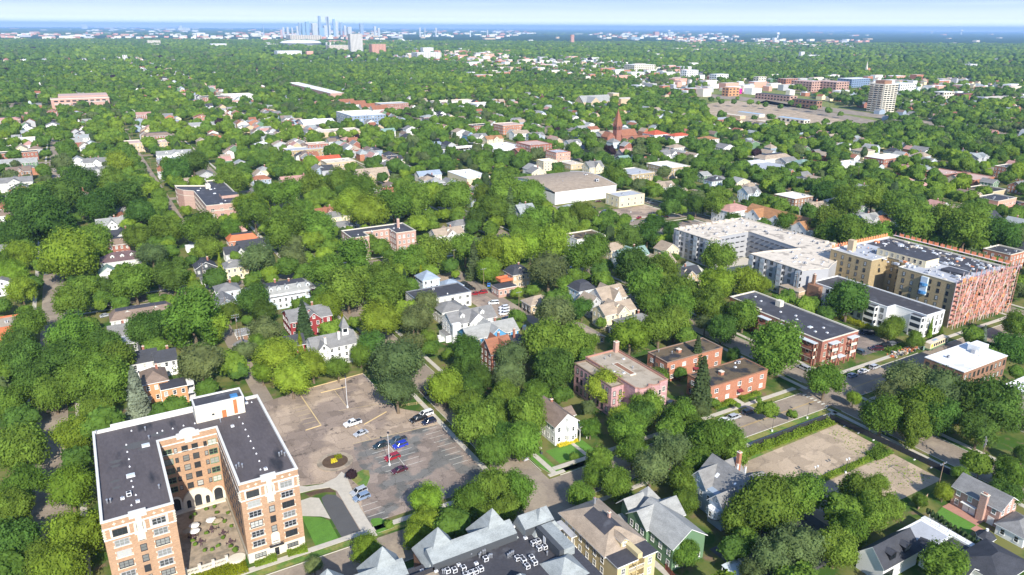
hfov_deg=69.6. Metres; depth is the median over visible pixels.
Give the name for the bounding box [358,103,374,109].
house
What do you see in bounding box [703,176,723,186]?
house
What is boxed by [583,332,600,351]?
deciduous tree
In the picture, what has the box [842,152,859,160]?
house
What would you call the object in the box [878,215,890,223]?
house
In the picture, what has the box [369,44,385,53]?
building
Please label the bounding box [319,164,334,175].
house
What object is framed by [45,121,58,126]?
house
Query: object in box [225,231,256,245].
house
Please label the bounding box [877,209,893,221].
house
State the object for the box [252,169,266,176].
house
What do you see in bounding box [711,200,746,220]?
house
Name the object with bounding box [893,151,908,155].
house
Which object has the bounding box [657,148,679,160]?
house
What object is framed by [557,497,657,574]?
house
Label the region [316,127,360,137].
commercial building
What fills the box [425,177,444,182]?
house
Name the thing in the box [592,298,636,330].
house
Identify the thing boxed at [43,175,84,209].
deciduous tree
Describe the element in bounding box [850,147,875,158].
house
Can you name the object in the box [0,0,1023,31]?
sky
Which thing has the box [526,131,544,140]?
house
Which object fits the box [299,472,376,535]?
driveway apron
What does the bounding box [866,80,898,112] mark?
tower block
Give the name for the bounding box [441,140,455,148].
house
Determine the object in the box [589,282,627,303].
house
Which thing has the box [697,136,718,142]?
house
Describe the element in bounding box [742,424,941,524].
vacant lot surface
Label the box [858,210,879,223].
house
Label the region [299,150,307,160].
house
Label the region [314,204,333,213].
house
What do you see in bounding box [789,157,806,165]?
house
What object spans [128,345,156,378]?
house
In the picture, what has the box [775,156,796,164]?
house
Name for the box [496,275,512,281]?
roof terrace
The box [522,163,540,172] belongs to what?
house
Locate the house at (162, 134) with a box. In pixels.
[144,131,170,142]
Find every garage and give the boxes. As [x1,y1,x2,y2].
[185,244,193,252]
[233,339,248,346]
[234,327,249,339]
[440,279,464,285]
[491,281,516,297]
[520,294,543,314]
[578,322,605,343]
[994,511,1023,547]
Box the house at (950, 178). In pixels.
[947,172,956,182]
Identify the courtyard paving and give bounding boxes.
[711,257,748,271]
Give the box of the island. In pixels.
[352,470,369,485]
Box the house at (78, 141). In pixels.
[70,136,82,146]
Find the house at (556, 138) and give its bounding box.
[550,136,563,145]
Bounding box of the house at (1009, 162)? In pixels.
[1005,159,1015,163]
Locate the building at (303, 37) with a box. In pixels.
[286,35,320,39]
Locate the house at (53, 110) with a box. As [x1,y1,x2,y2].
[47,108,57,115]
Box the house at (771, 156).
[753,152,790,159]
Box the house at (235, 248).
[222,243,250,261]
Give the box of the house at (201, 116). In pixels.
[193,113,205,120]
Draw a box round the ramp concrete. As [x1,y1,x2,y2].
[301,497,329,518]
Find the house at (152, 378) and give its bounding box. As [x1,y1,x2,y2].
[139,363,168,402]
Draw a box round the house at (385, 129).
[379,128,395,135]
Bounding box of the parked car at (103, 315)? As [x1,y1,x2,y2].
[99,313,108,317]
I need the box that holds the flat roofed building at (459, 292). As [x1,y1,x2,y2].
[405,282,471,305]
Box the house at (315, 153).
[306,150,319,155]
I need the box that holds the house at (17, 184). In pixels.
[8,183,28,190]
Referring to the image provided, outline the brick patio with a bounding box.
[942,503,982,531]
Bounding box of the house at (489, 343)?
[480,331,509,373]
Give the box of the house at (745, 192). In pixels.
[737,186,760,201]
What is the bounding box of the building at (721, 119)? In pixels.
[713,117,736,123]
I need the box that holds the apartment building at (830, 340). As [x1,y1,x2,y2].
[728,291,859,366]
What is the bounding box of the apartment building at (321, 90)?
[290,82,342,100]
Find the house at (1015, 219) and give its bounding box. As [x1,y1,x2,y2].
[1006,215,1023,223]
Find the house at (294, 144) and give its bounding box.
[290,141,300,146]
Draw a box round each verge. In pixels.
[247,505,454,574]
[561,390,798,471]
[592,409,830,497]
[699,88,884,130]
[701,95,781,105]
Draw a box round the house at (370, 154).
[365,151,376,156]
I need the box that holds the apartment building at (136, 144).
[123,139,143,151]
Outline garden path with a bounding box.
[538,398,753,476]
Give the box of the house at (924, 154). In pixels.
[910,150,930,160]
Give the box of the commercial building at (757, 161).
[748,159,775,163]
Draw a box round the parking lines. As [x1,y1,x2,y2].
[298,390,466,518]
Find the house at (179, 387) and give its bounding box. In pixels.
[159,377,195,402]
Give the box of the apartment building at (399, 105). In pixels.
[375,101,408,109]
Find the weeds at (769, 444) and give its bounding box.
[746,416,835,456]
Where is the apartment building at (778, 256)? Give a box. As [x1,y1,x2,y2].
[673,217,839,293]
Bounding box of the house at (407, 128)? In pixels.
[402,125,417,134]
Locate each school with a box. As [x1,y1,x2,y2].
[50,92,109,109]
[174,180,238,218]
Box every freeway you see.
[627,88,1018,136]
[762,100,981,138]
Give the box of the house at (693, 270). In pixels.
[677,263,701,281]
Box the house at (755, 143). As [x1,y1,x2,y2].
[746,139,759,148]
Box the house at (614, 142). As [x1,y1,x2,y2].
[606,137,619,148]
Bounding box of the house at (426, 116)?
[419,114,431,118]
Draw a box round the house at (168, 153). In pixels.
[155,149,190,157]
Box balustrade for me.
[185,553,245,574]
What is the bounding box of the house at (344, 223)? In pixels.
[336,220,355,228]
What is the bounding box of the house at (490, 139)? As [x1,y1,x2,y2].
[482,135,503,143]
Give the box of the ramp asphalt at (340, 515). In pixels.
[322,494,359,541]
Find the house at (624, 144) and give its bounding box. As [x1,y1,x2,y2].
[619,140,633,148]
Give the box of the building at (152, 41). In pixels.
[147,40,160,43]
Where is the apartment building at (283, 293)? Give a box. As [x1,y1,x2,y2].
[245,278,315,309]
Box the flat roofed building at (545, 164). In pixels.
[536,158,556,170]
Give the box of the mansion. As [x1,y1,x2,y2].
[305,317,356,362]
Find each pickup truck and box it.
[343,418,361,427]
[388,435,407,444]
[409,414,427,422]
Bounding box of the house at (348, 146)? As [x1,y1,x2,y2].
[342,143,352,149]
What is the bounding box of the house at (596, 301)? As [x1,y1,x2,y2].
[577,291,601,317]
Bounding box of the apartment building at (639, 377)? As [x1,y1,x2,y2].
[573,340,667,419]
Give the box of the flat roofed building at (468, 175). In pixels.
[448,169,489,184]
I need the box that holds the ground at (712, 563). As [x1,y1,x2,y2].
[0,27,1023,574]
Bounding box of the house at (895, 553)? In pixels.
[856,516,1023,574]
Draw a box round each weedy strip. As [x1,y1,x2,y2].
[747,424,835,460]
[817,455,881,481]
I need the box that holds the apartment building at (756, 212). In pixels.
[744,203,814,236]
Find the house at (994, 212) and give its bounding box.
[988,210,1002,218]
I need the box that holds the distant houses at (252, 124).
[0,26,1023,147]
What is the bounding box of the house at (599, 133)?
[595,130,612,136]
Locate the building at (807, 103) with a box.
[791,98,821,107]
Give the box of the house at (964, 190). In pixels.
[958,188,982,195]
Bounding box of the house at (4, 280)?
[0,276,10,295]
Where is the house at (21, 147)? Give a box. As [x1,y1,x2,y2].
[15,144,27,149]
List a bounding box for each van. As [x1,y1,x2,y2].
[419,408,433,415]
[488,299,498,303]
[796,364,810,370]
[869,345,883,350]
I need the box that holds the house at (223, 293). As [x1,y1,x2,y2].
[215,290,238,316]
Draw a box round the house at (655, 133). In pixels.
[643,130,668,137]
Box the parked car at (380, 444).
[372,439,387,449]
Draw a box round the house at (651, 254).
[647,252,675,262]
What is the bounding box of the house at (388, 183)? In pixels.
[382,181,391,186]
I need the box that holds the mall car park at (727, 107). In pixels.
[707,101,845,124]
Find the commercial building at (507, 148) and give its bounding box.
[493,146,516,151]
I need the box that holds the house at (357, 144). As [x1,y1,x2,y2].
[349,139,361,148]
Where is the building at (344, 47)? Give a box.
[326,45,347,49]
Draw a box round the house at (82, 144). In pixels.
[79,141,88,151]
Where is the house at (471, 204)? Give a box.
[468,197,475,207]
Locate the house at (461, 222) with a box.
[446,217,467,232]
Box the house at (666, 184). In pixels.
[655,180,675,188]
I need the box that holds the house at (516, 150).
[512,147,526,155]
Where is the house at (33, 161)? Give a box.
[0,157,37,166]
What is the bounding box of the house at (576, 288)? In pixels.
[567,279,595,302]
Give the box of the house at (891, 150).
[883,146,902,153]
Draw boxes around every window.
[112,526,127,536]
[114,537,129,547]
[116,548,131,558]
[119,558,133,568]
[121,569,136,574]
[140,543,147,551]
[142,553,149,561]
[144,564,151,571]
[151,515,166,525]
[153,526,168,535]
[155,536,169,546]
[157,547,171,557]
[159,557,173,567]
[161,567,175,574]
[162,449,171,456]
[164,458,173,465]
[166,467,174,474]
[168,477,176,484]
[170,486,178,492]
[181,445,187,451]
[183,454,189,461]
[184,463,190,470]
[186,473,192,479]
[187,482,193,488]
[191,442,197,449]
[193,452,199,458]
[194,461,200,467]
[196,470,202,476]
[197,479,203,485]
[207,438,216,445]
[209,447,217,454]
[210,456,218,463]
[212,465,220,472]
[213,474,221,481]
[246,489,259,498]
[247,499,260,508]
[249,509,261,518]
[250,519,262,528]
[251,529,264,538]
[253,538,265,547]
[255,551,266,558]
[269,505,274,512]
[270,515,276,522]
[271,524,277,531]
[280,479,292,488]
[281,489,293,498]
[282,499,294,508]
[283,509,295,518]
[284,519,296,527]
[285,528,297,537]
[287,541,298,547]
[452,322,460,342]
[566,421,575,441]
[706,504,719,520]
[999,528,1004,535]
[1013,535,1018,543]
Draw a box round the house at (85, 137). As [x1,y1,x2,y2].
[74,134,89,141]
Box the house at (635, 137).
[628,135,649,139]
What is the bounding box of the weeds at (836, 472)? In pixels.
[820,450,882,479]
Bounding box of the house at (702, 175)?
[697,171,711,182]
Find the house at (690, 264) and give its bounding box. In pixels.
[682,261,702,270]
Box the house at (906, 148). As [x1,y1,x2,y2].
[903,145,912,153]
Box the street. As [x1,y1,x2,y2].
[1,60,1023,574]
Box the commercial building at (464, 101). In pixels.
[430,99,471,103]
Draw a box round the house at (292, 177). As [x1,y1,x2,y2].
[278,173,305,181]
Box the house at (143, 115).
[135,112,150,118]
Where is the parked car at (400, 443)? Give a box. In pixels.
[392,439,408,449]
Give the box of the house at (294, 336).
[282,333,305,351]
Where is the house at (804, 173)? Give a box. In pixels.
[801,171,811,176]
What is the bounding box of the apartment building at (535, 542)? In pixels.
[320,506,602,574]
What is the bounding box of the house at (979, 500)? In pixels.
[950,472,1018,527]
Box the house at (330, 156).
[315,153,340,164]
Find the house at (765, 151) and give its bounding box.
[761,149,775,153]
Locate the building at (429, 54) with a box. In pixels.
[411,52,440,57]
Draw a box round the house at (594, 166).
[582,159,603,173]
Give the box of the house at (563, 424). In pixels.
[540,395,586,445]
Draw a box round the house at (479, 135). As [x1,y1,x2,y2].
[468,133,487,143]
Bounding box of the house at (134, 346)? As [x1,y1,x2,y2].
[121,335,140,350]
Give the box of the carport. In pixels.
[722,558,743,574]
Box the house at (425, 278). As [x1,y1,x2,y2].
[414,270,440,288]
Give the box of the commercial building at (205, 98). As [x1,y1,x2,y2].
[199,95,229,101]
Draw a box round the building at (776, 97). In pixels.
[755,93,796,101]
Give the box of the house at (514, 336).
[509,328,528,357]
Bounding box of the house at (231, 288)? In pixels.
[212,278,240,300]
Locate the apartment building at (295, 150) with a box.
[283,146,323,155]
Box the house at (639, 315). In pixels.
[613,309,647,324]
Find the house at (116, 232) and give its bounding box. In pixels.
[108,226,132,244]
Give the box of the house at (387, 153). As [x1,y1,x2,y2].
[382,151,396,156]
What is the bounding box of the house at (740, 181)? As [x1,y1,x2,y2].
[729,176,749,188]
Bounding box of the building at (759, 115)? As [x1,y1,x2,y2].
[737,111,764,117]
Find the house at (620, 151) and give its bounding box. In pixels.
[617,147,632,156]
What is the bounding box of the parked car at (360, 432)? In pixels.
[353,429,368,436]
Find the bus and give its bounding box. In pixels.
[924,334,948,350]
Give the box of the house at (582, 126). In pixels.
[574,125,589,128]
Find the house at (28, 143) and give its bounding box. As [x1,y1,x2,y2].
[23,141,31,147]
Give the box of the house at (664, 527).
[617,486,707,570]
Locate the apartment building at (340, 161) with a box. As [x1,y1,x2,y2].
[321,157,355,169]
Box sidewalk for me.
[27,110,1023,574]
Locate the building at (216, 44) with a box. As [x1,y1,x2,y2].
[209,43,226,45]
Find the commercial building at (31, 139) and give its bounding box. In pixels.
[5,136,35,145]
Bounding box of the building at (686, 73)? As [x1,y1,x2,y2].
[680,70,697,76]
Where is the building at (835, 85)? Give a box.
[816,80,848,90]
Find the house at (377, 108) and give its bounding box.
[369,105,387,111]
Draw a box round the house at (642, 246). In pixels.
[611,244,649,265]
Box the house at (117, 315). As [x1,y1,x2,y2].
[108,301,171,324]
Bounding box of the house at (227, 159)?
[218,156,231,162]
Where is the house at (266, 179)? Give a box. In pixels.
[251,175,270,185]
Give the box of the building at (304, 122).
[298,118,333,125]
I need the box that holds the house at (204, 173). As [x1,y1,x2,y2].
[195,169,214,179]
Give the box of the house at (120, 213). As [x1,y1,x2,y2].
[115,210,124,216]
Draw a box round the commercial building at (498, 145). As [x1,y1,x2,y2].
[455,142,515,151]
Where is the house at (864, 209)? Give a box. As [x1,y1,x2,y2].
[842,206,867,215]
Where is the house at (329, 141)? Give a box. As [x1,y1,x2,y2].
[325,138,336,144]
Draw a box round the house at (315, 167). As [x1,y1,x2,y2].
[311,164,322,173]
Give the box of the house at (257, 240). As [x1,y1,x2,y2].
[235,235,271,245]
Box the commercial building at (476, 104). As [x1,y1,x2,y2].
[469,101,504,106]
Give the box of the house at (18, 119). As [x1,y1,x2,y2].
[0,116,21,123]
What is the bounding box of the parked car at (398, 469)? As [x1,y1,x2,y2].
[391,465,407,474]
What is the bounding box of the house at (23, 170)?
[5,165,32,175]
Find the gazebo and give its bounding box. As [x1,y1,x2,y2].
[975,528,996,541]
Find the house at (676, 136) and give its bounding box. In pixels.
[667,133,688,142]
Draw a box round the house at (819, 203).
[799,199,830,213]
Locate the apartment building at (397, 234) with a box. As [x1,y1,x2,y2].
[341,218,415,256]
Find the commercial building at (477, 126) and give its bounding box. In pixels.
[469,123,490,131]
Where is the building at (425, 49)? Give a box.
[420,47,432,51]
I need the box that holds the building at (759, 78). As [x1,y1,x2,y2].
[753,76,765,80]
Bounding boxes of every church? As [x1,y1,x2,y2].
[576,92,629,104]
[601,108,637,140]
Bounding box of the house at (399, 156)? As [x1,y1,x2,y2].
[386,155,402,159]
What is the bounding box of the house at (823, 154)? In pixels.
[814,150,827,161]
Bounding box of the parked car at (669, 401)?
[666,399,675,405]
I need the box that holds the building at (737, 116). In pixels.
[727,113,745,118]
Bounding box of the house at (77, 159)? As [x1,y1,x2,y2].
[72,156,82,165]
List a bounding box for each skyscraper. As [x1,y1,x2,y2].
[301,23,304,34]
[305,22,309,34]
[311,23,317,34]
[318,16,320,27]
[318,28,324,36]
[323,26,330,34]
[325,17,329,34]
[332,19,335,36]
[335,22,338,35]
[347,27,351,35]
[359,23,363,34]
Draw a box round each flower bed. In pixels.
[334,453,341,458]
[557,439,579,447]
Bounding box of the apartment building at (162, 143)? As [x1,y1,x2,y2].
[144,139,167,151]
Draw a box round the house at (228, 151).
[222,148,233,157]
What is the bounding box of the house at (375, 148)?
[371,145,381,155]
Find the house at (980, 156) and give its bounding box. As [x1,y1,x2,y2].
[970,151,989,162]
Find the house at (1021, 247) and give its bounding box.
[1011,241,1023,249]
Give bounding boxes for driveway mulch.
[305,488,335,495]
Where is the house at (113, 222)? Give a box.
[95,215,123,229]
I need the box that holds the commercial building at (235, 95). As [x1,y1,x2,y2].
[220,93,252,99]
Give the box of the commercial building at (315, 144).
[304,141,327,147]
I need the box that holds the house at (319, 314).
[281,301,332,334]
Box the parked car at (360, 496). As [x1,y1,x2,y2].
[352,490,370,502]
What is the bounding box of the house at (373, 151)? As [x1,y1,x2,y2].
[365,148,378,154]
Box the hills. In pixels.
[859,30,895,30]
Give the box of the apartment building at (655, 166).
[646,161,689,178]
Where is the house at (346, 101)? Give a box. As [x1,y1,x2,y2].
[338,99,354,103]
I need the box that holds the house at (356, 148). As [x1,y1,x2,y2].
[350,143,359,150]
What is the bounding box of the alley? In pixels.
[9,88,863,407]
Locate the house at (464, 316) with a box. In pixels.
[437,304,497,342]
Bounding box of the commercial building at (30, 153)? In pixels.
[0,149,38,159]
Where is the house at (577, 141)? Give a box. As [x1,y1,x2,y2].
[563,139,581,149]
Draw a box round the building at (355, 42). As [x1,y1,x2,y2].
[347,34,362,51]
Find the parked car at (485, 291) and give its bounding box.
[478,289,487,293]
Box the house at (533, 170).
[525,165,545,174]
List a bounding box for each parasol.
[182,527,192,537]
[189,522,198,527]
[189,528,199,538]
[206,517,215,526]
[212,517,222,527]
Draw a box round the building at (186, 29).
[177,28,189,30]
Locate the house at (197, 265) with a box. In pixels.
[192,256,217,276]
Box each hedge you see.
[254,552,276,566]
[286,543,307,556]
[712,398,736,408]
[739,390,761,399]
[816,307,877,330]
[883,343,906,352]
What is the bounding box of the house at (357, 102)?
[349,100,365,105]
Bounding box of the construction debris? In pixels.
[887,345,922,358]
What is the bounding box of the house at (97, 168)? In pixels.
[84,166,107,175]
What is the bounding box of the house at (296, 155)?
[294,151,301,160]
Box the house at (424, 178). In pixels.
[418,176,432,182]
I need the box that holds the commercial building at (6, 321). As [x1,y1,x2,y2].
[0,314,17,339]
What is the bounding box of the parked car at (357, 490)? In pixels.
[350,484,367,496]
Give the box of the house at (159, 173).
[156,167,162,178]
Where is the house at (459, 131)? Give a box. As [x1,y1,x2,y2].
[451,128,465,137]
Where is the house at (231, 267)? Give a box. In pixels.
[222,259,249,279]
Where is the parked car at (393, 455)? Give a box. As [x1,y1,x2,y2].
[384,451,400,461]
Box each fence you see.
[665,563,674,574]
[753,414,828,443]
[829,414,951,475]
[929,514,960,535]
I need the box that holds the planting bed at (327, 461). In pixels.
[322,455,347,467]
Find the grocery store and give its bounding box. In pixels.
[512,171,617,204]
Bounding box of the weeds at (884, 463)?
[834,432,929,487]
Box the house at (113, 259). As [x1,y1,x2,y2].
[99,248,144,266]
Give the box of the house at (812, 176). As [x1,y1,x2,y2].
[805,173,820,178]
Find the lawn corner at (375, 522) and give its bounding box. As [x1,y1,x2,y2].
[370,518,393,532]
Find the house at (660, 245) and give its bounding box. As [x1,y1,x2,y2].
[653,240,678,254]
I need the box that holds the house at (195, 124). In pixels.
[188,121,214,126]
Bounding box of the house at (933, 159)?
[920,157,936,167]
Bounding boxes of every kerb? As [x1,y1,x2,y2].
[267,256,1001,574]
[317,452,352,470]
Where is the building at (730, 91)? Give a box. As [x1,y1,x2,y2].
[722,87,739,95]
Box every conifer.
[125,365,150,420]
[217,252,222,268]
[267,239,275,263]
[295,298,315,346]
[298,331,304,350]
[465,240,482,281]
[504,187,515,224]
[550,210,555,226]
[689,356,712,416]
[692,335,702,371]
[926,319,932,337]
[936,324,943,336]
[983,325,986,341]
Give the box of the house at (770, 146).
[764,142,776,151]
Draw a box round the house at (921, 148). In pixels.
[909,145,929,155]
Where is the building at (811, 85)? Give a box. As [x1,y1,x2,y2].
[791,80,820,91]
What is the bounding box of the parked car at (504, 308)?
[498,307,509,311]
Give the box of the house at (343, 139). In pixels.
[340,137,347,142]
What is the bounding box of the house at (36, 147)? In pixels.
[28,144,42,152]
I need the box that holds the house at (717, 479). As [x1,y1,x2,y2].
[693,450,763,530]
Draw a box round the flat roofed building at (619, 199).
[605,190,644,207]
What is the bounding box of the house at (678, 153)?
[672,152,689,158]
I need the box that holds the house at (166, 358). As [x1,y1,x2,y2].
[152,345,177,375]
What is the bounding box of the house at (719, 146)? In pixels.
[715,143,734,149]
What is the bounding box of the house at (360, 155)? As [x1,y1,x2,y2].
[355,147,366,160]
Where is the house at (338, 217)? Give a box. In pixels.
[326,211,349,221]
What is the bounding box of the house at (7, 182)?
[0,175,33,192]
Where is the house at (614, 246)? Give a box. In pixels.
[604,241,624,259]
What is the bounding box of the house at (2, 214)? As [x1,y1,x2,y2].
[0,210,11,220]
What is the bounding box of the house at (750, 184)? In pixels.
[741,182,760,190]
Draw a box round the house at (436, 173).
[415,169,441,181]
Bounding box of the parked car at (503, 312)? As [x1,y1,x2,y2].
[498,310,508,315]
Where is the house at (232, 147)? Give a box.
[226,143,236,155]
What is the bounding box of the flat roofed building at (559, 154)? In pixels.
[546,149,570,161]
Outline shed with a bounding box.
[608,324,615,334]
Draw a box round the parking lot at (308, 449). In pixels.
[263,374,482,529]
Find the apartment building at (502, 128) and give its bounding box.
[493,122,522,134]
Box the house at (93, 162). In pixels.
[82,156,105,166]
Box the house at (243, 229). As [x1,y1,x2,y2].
[224,226,246,237]
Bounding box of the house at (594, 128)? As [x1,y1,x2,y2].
[585,126,598,131]
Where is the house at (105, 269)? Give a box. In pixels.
[98,264,114,278]
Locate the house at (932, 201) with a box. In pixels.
[928,198,948,206]
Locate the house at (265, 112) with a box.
[262,111,280,118]
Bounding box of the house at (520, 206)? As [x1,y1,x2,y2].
[513,201,535,216]
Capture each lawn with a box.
[303,516,337,545]
[528,451,586,472]
[546,440,593,462]
[936,507,975,533]
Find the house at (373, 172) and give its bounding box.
[355,166,389,182]
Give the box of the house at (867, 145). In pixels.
[862,142,879,154]
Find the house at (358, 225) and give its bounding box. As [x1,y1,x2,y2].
[355,220,375,227]
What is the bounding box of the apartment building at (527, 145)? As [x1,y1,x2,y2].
[516,140,551,151]
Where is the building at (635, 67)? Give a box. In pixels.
[624,64,654,71]
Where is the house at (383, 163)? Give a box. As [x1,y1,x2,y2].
[380,160,391,171]
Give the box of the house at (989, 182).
[979,177,999,186]
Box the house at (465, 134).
[462,131,472,141]
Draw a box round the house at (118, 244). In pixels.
[106,236,129,251]
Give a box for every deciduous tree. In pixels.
[0,181,51,219]
[0,216,43,245]
[0,249,17,264]
[0,258,30,277]
[0,326,35,349]
[0,338,26,359]
[0,383,31,419]
[0,419,51,470]
[0,460,50,504]
[0,484,35,520]
[0,516,46,555]
[1,239,38,266]
[1,275,38,304]
[1,336,42,379]
[7,306,48,335]
[8,355,55,397]
[16,194,80,245]
[20,535,58,574]
[25,374,73,414]
[28,534,92,574]
[32,222,102,278]
[35,335,83,374]
[39,456,96,511]
[41,507,103,557]
[42,307,99,348]
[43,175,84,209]
[46,412,92,448]
[49,279,93,316]
[52,357,94,402]
[63,162,100,192]
[67,256,98,276]
[67,274,101,306]
[67,336,103,364]
[71,392,114,416]
[73,186,118,220]
[79,220,113,248]
[81,352,130,402]
[87,327,121,349]
[89,328,123,342]
[92,275,114,294]
[94,338,137,368]
[95,165,126,187]
[103,179,143,207]
[104,149,134,170]
[110,262,152,304]
[120,224,151,247]
[120,262,154,298]
[121,198,156,222]
[122,310,163,343]
[126,307,164,343]
[132,240,167,270]
[147,214,183,241]
[150,256,190,294]
[159,156,191,179]
[159,284,220,347]
[171,338,227,382]
[175,148,209,175]
[177,208,219,242]
[192,235,222,259]
[198,308,231,344]
[212,163,248,192]
[218,299,242,323]
[219,216,240,236]
[230,191,258,210]
[233,281,269,319]
[236,194,270,233]
[238,241,273,270]
[245,312,284,339]
[247,331,268,357]
[249,362,272,385]
[250,297,278,320]
[251,180,269,200]
[251,335,302,373]
[262,213,302,251]
[266,175,302,204]
[267,355,313,399]
[274,200,304,230]
[276,241,309,272]
[285,232,303,246]
[288,353,311,377]
[290,197,314,217]
[297,167,329,194]
[297,347,327,383]
[300,208,336,242]
[302,555,324,574]
[303,253,344,284]
[307,285,315,296]
[313,288,342,319]
[322,266,371,313]
[323,165,350,189]
[323,355,349,382]
[331,186,363,222]
[335,235,372,270]
[341,169,376,195]
[347,191,391,225]
[349,342,371,367]
[349,529,381,564]
[356,328,385,353]
[357,297,403,334]
[363,257,398,279]
[364,271,402,308]
[364,335,425,381]
[367,232,378,252]
[373,369,418,413]
[376,184,414,223]
[390,272,411,303]
[392,242,419,277]
[396,245,428,277]
[396,331,425,349]
[400,307,424,334]
[401,178,431,215]
[401,300,433,334]
[402,518,433,552]
[407,479,446,512]
[407,504,439,530]
[412,289,439,310]
[414,233,453,267]
[421,329,437,342]
[423,364,465,408]
[435,178,474,209]
[446,386,482,414]
[448,231,479,267]
[449,398,500,445]
[450,345,481,374]
[451,479,489,511]
[452,331,481,356]
[460,370,483,394]
[464,209,485,233]
[466,503,488,522]
[467,362,493,387]
[471,182,492,201]
[471,463,511,501]
[474,433,511,469]
[475,257,501,282]
[476,193,510,220]
[476,233,508,260]
[478,391,508,423]
[483,490,520,521]
[487,172,524,204]
[491,356,526,389]
[491,376,520,408]
[492,418,512,437]
[493,337,530,364]
[496,231,529,268]
[498,467,538,512]
[499,419,544,461]
[506,393,548,431]
[508,213,539,236]
[513,178,546,206]
[516,228,541,263]
[517,378,552,399]
[519,315,564,359]
[521,205,552,230]
[523,247,569,291]
[530,344,575,390]
[532,294,578,327]
[535,222,571,258]
[551,207,580,232]
[553,319,589,361]
[556,275,572,293]
[562,235,603,271]
[565,480,595,505]
[568,199,596,221]
[570,296,593,321]
[578,416,601,439]
[581,461,605,489]
[583,231,609,256]
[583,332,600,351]
[583,365,624,403]
[585,442,613,469]
[600,163,628,181]
[600,464,634,500]
[606,402,630,424]
[607,407,647,442]
[608,314,653,354]
[612,244,649,279]
[613,224,643,246]
[614,430,651,468]
[623,263,665,299]
[624,398,656,429]
[627,388,665,419]
[629,445,672,487]
[634,287,664,313]
[636,219,661,248]
[642,309,677,348]
[645,213,667,229]
[646,250,675,267]
[649,254,681,278]
[649,428,692,471]
[651,366,669,387]
[655,412,686,435]
[656,272,698,299]
[661,220,679,234]
[661,283,698,317]
[662,184,687,204]
[663,304,693,342]
[663,396,699,420]
[665,465,698,494]
[668,538,700,567]
[672,486,699,514]
[673,367,687,380]
[680,444,710,471]
[682,413,704,429]
[683,194,706,216]
[686,415,732,455]
[693,401,709,415]
[694,282,727,318]
[694,315,711,335]
[695,263,738,298]
[699,238,738,269]
[703,192,729,214]
[705,312,737,345]
[717,416,747,438]
[717,505,760,535]
[720,430,748,466]
[724,212,740,218]
[724,471,797,537]
[726,299,760,332]
[726,346,740,360]
[731,264,761,294]
[736,556,765,574]
[746,318,804,375]
[749,533,796,574]
[756,274,774,293]
[768,519,830,570]
[773,211,796,228]
[783,470,828,515]
[784,474,817,523]
[803,360,847,400]
[807,180,833,200]
[807,202,841,236]
[811,216,842,244]
[818,524,861,569]
[821,278,870,322]
[826,508,871,547]
[832,181,864,215]
[833,213,876,243]
[835,467,884,498]
[845,390,861,406]
[850,488,894,533]
[858,391,906,435]
[859,180,888,212]
[860,220,893,237]
[867,471,891,490]
[871,376,911,401]
[875,318,902,340]
[879,188,918,220]
[880,357,941,390]
[881,313,905,334]
[883,489,906,522]
[891,203,940,243]
[892,381,947,422]
[896,410,931,448]
[903,330,925,349]
[911,492,929,509]
[916,534,971,574]
[922,363,970,403]
[924,392,963,435]
[927,200,961,242]
[933,480,954,501]
[939,206,993,252]
[950,465,970,479]
[952,199,992,217]
[952,377,993,419]
[957,409,999,449]
[971,370,1023,432]
[983,214,1023,248]
[988,478,1023,505]
[990,330,1023,368]
[990,453,1023,488]
[999,306,1023,337]
[1011,445,1023,464]
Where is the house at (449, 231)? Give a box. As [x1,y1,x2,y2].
[428,224,464,240]
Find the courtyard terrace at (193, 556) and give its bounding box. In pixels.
[176,498,245,572]
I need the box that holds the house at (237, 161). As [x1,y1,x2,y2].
[233,159,245,163]
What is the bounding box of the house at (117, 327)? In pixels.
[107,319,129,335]
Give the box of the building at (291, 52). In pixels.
[274,50,301,54]
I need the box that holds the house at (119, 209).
[111,207,125,214]
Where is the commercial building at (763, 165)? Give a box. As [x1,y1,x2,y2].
[751,162,784,169]
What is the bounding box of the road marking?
[625,337,995,467]
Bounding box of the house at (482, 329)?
[456,317,519,343]
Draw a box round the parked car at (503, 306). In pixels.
[498,304,509,308]
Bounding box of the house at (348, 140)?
[346,137,357,142]
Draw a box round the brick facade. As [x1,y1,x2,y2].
[832,232,1020,328]
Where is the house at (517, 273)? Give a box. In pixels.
[503,262,529,287]
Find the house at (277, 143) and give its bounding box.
[271,139,285,148]
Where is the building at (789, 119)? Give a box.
[777,116,809,123]
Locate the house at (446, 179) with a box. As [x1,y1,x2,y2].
[442,177,452,184]
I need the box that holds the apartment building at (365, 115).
[336,110,385,124]
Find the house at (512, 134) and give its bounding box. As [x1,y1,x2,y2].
[509,130,529,139]
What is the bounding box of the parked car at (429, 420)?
[421,416,436,425]
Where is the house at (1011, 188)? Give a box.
[1007,180,1023,193]
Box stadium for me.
[280,40,321,44]
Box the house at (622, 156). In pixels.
[615,155,631,159]
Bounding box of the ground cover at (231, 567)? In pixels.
[190,559,248,574]
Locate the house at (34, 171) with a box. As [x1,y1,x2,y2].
[26,165,38,174]
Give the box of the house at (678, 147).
[665,144,685,150]
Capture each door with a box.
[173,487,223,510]
[275,547,279,554]
[523,304,529,313]
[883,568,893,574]
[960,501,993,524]
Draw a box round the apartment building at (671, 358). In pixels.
[647,337,722,381]
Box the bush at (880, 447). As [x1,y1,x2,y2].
[866,442,893,459]
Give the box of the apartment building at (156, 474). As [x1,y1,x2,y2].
[92,387,304,574]
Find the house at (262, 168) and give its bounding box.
[256,164,270,175]
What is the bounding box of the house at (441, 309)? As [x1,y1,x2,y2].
[432,300,462,324]

